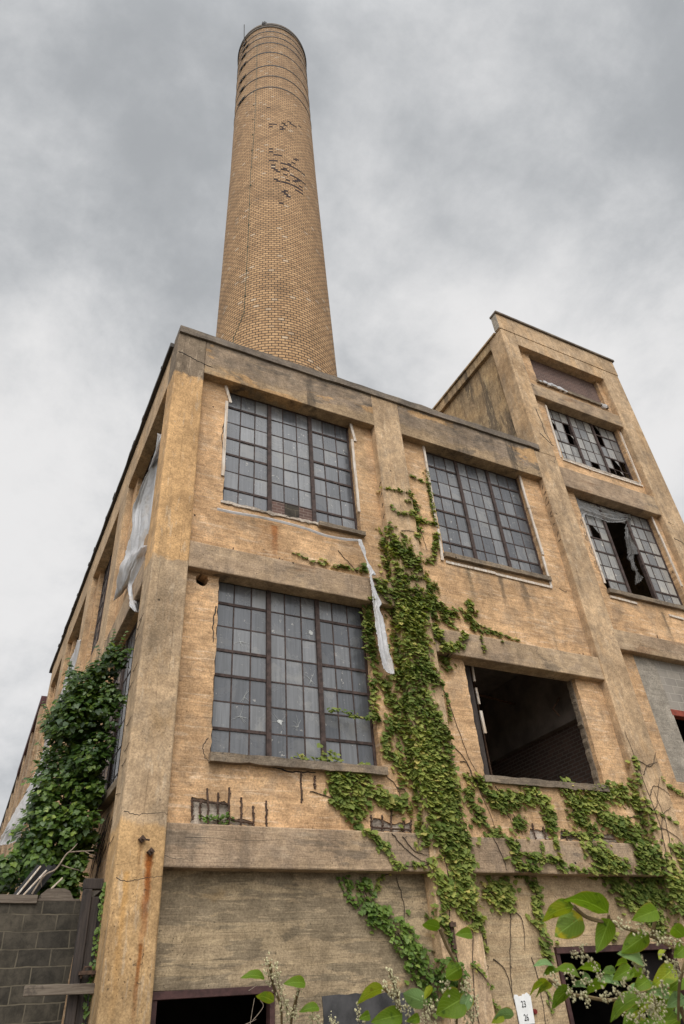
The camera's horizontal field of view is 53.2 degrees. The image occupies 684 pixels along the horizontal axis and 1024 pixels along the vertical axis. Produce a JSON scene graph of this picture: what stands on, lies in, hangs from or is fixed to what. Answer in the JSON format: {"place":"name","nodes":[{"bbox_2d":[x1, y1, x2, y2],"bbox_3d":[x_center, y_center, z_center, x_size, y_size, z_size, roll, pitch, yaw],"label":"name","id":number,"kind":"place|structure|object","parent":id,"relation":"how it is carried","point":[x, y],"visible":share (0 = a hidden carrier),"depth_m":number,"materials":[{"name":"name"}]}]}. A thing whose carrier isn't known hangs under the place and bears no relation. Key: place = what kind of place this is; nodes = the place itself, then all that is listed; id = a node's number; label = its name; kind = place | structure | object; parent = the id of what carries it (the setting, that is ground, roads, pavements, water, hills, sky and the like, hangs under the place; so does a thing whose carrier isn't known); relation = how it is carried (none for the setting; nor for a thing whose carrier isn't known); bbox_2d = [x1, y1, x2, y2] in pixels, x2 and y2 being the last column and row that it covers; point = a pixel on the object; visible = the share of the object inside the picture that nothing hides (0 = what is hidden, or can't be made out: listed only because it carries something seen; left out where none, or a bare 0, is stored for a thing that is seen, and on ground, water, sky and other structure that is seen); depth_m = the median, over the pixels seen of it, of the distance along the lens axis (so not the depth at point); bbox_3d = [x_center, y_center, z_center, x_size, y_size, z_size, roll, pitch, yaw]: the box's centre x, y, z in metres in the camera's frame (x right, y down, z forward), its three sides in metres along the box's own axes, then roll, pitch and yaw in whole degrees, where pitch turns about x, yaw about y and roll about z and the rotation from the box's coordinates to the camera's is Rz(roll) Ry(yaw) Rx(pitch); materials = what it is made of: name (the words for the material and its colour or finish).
{"place":"outdoors","nodes":[
{"label":"outdoors","id":0,"kind":"place"},
{"bbox_2d":[0,696,46,893],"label":"factory wing","id":1,"kind":"structure","parent":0,"point":[25,769],"depth_m":29.10,"materials":[{"name":"beige brick"}]},
{"bbox_2d":[0,0,683,825],"label":"sky","id":2,"kind":"structure","parent":0,"point":[522,160],"materials":[{"name":"grey"}]},
{"label":"ground","id":3,"kind":"structure","parent":0,"visible":0},
{"bbox_2d":[0,901,80,1023],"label":"block wall","id":4,"kind":"structure","parent":3,"relation":"on","point":[37,942],"depth_m":8.63,"materials":[{"name":"grey concrete"}]},
{"bbox_2d":[0,894,37,903],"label":"plank","id":5,"kind":"object","parent":4,"relation":"on","point":[16,899],"visible":1,"depth_m":8.86,"materials":[{"name":"grey wood"}]},
{"bbox_2d":[23,870,46,894],"bbox_3d":[-4.158,5.018,9.209,0.306,0.369,0.016,28,-48,-36],"label":"lath","id":6,"kind":"object","parent":4,"relation":"on","point":[32,885],"visible":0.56,"depth_m":9.22,"materials":[{"name":"beige wood"}]},
{"bbox_2d":[39,888,72,898],"bbox_3d":[-3.857,5.184,9.232,0.430,0.147,0.180,14,-41,-23],"label":"timber block","id":7,"kind":"object","parent":4,"relation":"on","point":[57,893],"depth_m":9.17,"materials":[{"name":"grey wood"}]},
{"bbox_2d":[31,843,95,893],"bbox_3d":[-3.704,4.765,9.143,0.735,0.619,0.065,11,-40,-20],"label":"dead branch","id":8,"kind":"object","parent":4,"relation":"on","point":[56,868],"visible":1,"depth_m":9.15,"materials":[{"name":"brown wood"}]},
{"bbox_2d":[0,629,133,898],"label":"climbing vine","id":9,"kind":"object","parent":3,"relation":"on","point":[81,712],"visible":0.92,"depth_m":10.65,"materials":[{"name":"green plant"}]},
{"bbox_2d":[14,864,56,894],"bbox_3d":[-4.200,5.058,9.338,0.138,0.469,0.548,-27,-42,27],"label":"tar paper","id":10,"kind":"object","parent":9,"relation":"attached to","point":[40,871],"visible":0.59,"depth_m":9.35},
{"bbox_2d":[16,866,40,894],"bbox_3d":[-4.248,5.001,9.244,0.016,0.408,0.292,-31,-44,31],"label":"lath","id":11,"kind":"object","parent":10,"relation":"on","point":[26,883],"visible":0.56,"depth_m":9.24,"materials":[{"name":"beige wood"}]},
{"bbox_2d":[64,878,103,1023],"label":"gate post","id":12,"kind":"object","parent":3,"relation":"on","point":[81,972],"visible":0.99,"depth_m":8.57,"materials":[{"name":"wood"}]},
{"bbox_2d":[23,983,94,996],"bbox_3d":[-3.375,5.709,8.161,0.801,0.115,0.060,14,-41,-23],"label":"plank","id":13,"kind":"object","parent":12,"relation":"attached to","point":[56,989],"visible":1,"depth_m":8.13,"materials":[{"name":"grey wood"}]},
{"bbox_2d":[247,985,263,1023],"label":"dry twigs","id":14,"kind":"object","parent":3,"relation":"on","point":[252,1009],"visible":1,"depth_m":8.57,"materials":[{"name":"grey plant"}]},
{"bbox_2d":[216,21,336,376],"bbox_3d":[-2.775,-8.778,28.102,5.240,51.300,5.240,14,-41,-23],"label":"chimney","id":15,"kind":"object","parent":3,"relation":"on","point":[274,299],"visible":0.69,"depth_m":28.39,"materials":[{"name":"brick"}]},
{"bbox_2d":[241,951,338,1023],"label":"knotweed","id":16,"kind":"object","parent":3,"relation":"on","point":[296,981],"visible":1,"depth_m":1.70,"materials":[{"name":"green plant"}]},
{"bbox_2d":[8,310,683,1023],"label":"factory building","id":17,"kind":"structure","parent":3,"relation":"on","point":[514,446],"depth_m":13.18,"materials":[{"name":"brick"}]},
{"bbox_2d":[0,640,80,845],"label":"plastic sheet","id":18,"kind":"object","parent":17,"relation":"attached to","point":[16,815],"visible":0.38,"depth_m":18.89,"materials":[{"name":"white plastic"}]},
{"bbox_2d":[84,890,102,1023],"bbox_3d":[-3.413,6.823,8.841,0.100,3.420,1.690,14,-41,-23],"label":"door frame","id":19,"kind":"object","parent":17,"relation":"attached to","point":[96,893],"visible":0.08,"depth_m":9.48,"materials":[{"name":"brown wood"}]},
{"bbox_2d":[82,882,105,1023],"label":"ivy","id":20,"kind":"object","parent":17,"relation":"attached to","point":[90,979],"visible":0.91,"depth_m":8.62,"materials":[{"name":"green plant"}]},
{"bbox_2d":[91,555,111,654],"bbox_3d":[-6.473,2.320,18.888,0.100,3.270,2.800,14,-41,-23],"label":"window","id":21,"kind":"structure","parent":17,"relation":"in","point":[104,587],"depth_m":19.61,"materials":[{"name":"glass"}]},
{"bbox_2d":[88,613,143,877],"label":"dead tendrils","id":22,"kind":"object","parent":17,"relation":"attached to","point":[98,861],"visible":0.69,"depth_m":10.72,"materials":[{"name":"plant"}]},
{"bbox_2d":[101,620,137,797],"bbox_3d":[-3.972,3.610,12.481,0.100,3.360,3.220,14,-41,-23],"label":"window","id":23,"kind":"structure","parent":17,"relation":"in","point":[111,771],"depth_m":12.75,"materials":[{"name":"glass"}]},
{"bbox_2d":[114,434,160,599],"bbox_3d":[-4.242,-0.166,14.720,0.305,3.204,3.031,16,-41,-25],"label":"plastic sheet","id":24,"kind":"object","parent":17,"relation":"attached to","point":[141,511],"visible":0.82,"depth_m":14.66,"materials":[{"name":"white plastic"}]},
{"bbox_2d":[128,545,146,611],"bbox_3d":[-3.806,1.367,12.732,0.256,1.863,1.383,14,-41,-23],"label":"plastic sheet","id":25,"kind":"object","parent":17,"relation":"attached to","point":[135,604],"visible":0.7,"depth_m":13.19,"materials":[{"name":"white plastic"}]},
{"bbox_2d":[142,432,161,481],"bbox_3d":[-4.344,-0.348,15.557,0.100,3.270,2.820,14,-41,-23],"label":"window","id":26,"kind":"structure","parent":17,"relation":"in","point":[152,456],"depth_m":17.00,"materials":[{"name":"glass"}]},
{"bbox_2d":[150,985,274,1023],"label":"doorway","id":27,"kind":"structure","parent":17,"relation":"in","point":[236,991],"depth_m":8.68,"materials":[{"name":"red metal"}]},
{"bbox_2d":[198,812,234,824],"bbox_3d":[-1.808,4.420,9.858,0.550,0.203,0.092,14,-41,-23],"label":"ivy","id":28,"kind":"object","parent":17,"relation":"on","point":[213,818],"visible":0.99,"depth_m":9.86,"materials":[{"name":"green plant"}]},
{"bbox_2d":[217,508,359,540],"bbox_3d":[-1.001,0.281,13.637,3.100,0.137,0.030,14,-41,-23],"label":"plastic strip","id":29,"kind":"object","parent":17,"relation":"attached to","point":[286,523],"visible":0.99,"depth_m":13.63,"materials":[{"name":"white plastic"}]},
{"bbox_2d":[220,392,365,537],"bbox_3d":[-1.080,-1.102,14.882,3.160,3.356,0.320,14,-41,-23],"label":"window","id":30,"kind":"structure","parent":17,"relation":"in","point":[280,462],"depth_m":14.90,"materials":[{"name":"glass"}]},
{"bbox_2d":[208,581,388,776],"bbox_3d":[-0.776,2.821,11.927,3.080,3.338,0.330,14,-41,-23],"label":"window","id":31,"kind":"structure","parent":17,"relation":"in","point":[282,660],"depth_m":11.88,"materials":[{"name":"glass"}]},
{"bbox_2d":[358,539,394,674],"bbox_3d":[0.638,1.764,13.261,0.534,2.910,0.101,18,-43,-28],"label":"plastic strip","id":32,"kind":"object","parent":17,"relation":"hanging from","point":[386,658],"visible":1,"depth_m":12.98,"materials":[{"name":"white plastic"}]},
{"bbox_2d":[336,875,470,1018],"bbox_3d":[0.874,6.357,10.040,1.968,1.838,0.402,5,-38,-13],"label":"ivy","id":33,"kind":"object","parent":17,"relation":"attached to","point":[375,919],"visible":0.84,"depth_m":10.08,"materials":[{"name":"green plant"}]},
{"bbox_2d":[290,469,520,1022],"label":"ivy","id":34,"kind":"object","parent":17,"relation":"attached to","point":[439,769],"visible":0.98,"depth_m":12.01,"materials":[{"name":"green plant"}]},
{"bbox_2d":[426,452,551,581],"bbox_3d":[3.505,0.051,16.897,3.080,3.386,0.310,14,-41,-23],"label":"window","id":35,"kind":"structure","parent":17,"relation":"in","point":[481,513],"depth_m":16.94,"materials":[{"name":"glass"}]},
{"bbox_2d":[470,928,554,1013],"bbox_3d":[2.613,7.082,10.575,1.848,1.188,0.291,21,-44,-30],"label":"ivy","id":36,"kind":"object","parent":17,"relation":"attached to","point":[474,965],"visible":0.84,"depth_m":10.21,"materials":[{"name":"green plant"}]},
{"bbox_2d":[514,992,534,1023],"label":"number plate","id":37,"kind":"object","parent":17,"relation":"attached to","point":[523,1007],"visible":1,"depth_m":10.37,"materials":[{"name":"white ceramic"}]},
{"bbox_2d":[438,732,683,1023],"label":"ivy","id":38,"kind":"object","parent":17,"relation":"attached to","point":[506,890],"visible":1,"depth_m":12.41,"materials":[{"name":"green plant"}]},
{"bbox_2d":[548,408,640,483],"bbox_3d":[7.750,-2.085,21.363,3.140,2.444,0.250,14,-41,-23],"label":"window","id":39,"kind":"structure","parent":17,"relation":"in","point":[586,449],"depth_m":21.51,"materials":[{"name":"glass"}]},
{"bbox_2d":[576,499,630,522],"bbox_3d":[7.558,0.115,19.510,2.227,1.112,0.103,14,-41,-23],"label":"torn film","id":40,"kind":"object","parent":17,"relation":"attached to","point":[581,505],"visible":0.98,"depth_m":19.38,"materials":[{"name":"grey plastic"}]},
{"bbox_2d":[554,943,683,1023],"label":"doorway","id":41,"kind":"structure","parent":17,"relation":"in","point":[653,963],"depth_m":11.69,"materials":[{"name":"black metal"}]},
{"bbox_2d":[575,497,683,611],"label":"window","id":42,"kind":"structure","parent":17,"relation":"in","point":[664,593],"depth_m":18.95,"materials":[{"name":"glass"}]},
{"bbox_2d":[624,517,643,582],"bbox_3d":[8.181,1.060,19.204,0.881,2.470,0.116,14,-41,-23],"label":"torn film","id":43,"kind":"object","parent":17,"relation":"attached to","point":[633,566],"visible":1,"depth_m":19.11,"materials":[{"name":"grey plastic"}]},
{"bbox_2d":[354,919,513,1023],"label":"knotweed","id":44,"kind":"object","parent":3,"relation":"on","point":[455,1003],"visible":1,"depth_m":1.59,"materials":[{"name":"green plant"}]},
{"bbox_2d":[530,891,683,1023],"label":"knotweed","id":45,"kind":"object","parent":3,"relation":"on","point":[643,993],"visible":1,"depth_m":1.51,"materials":[{"name":"green plant"}]}
]}

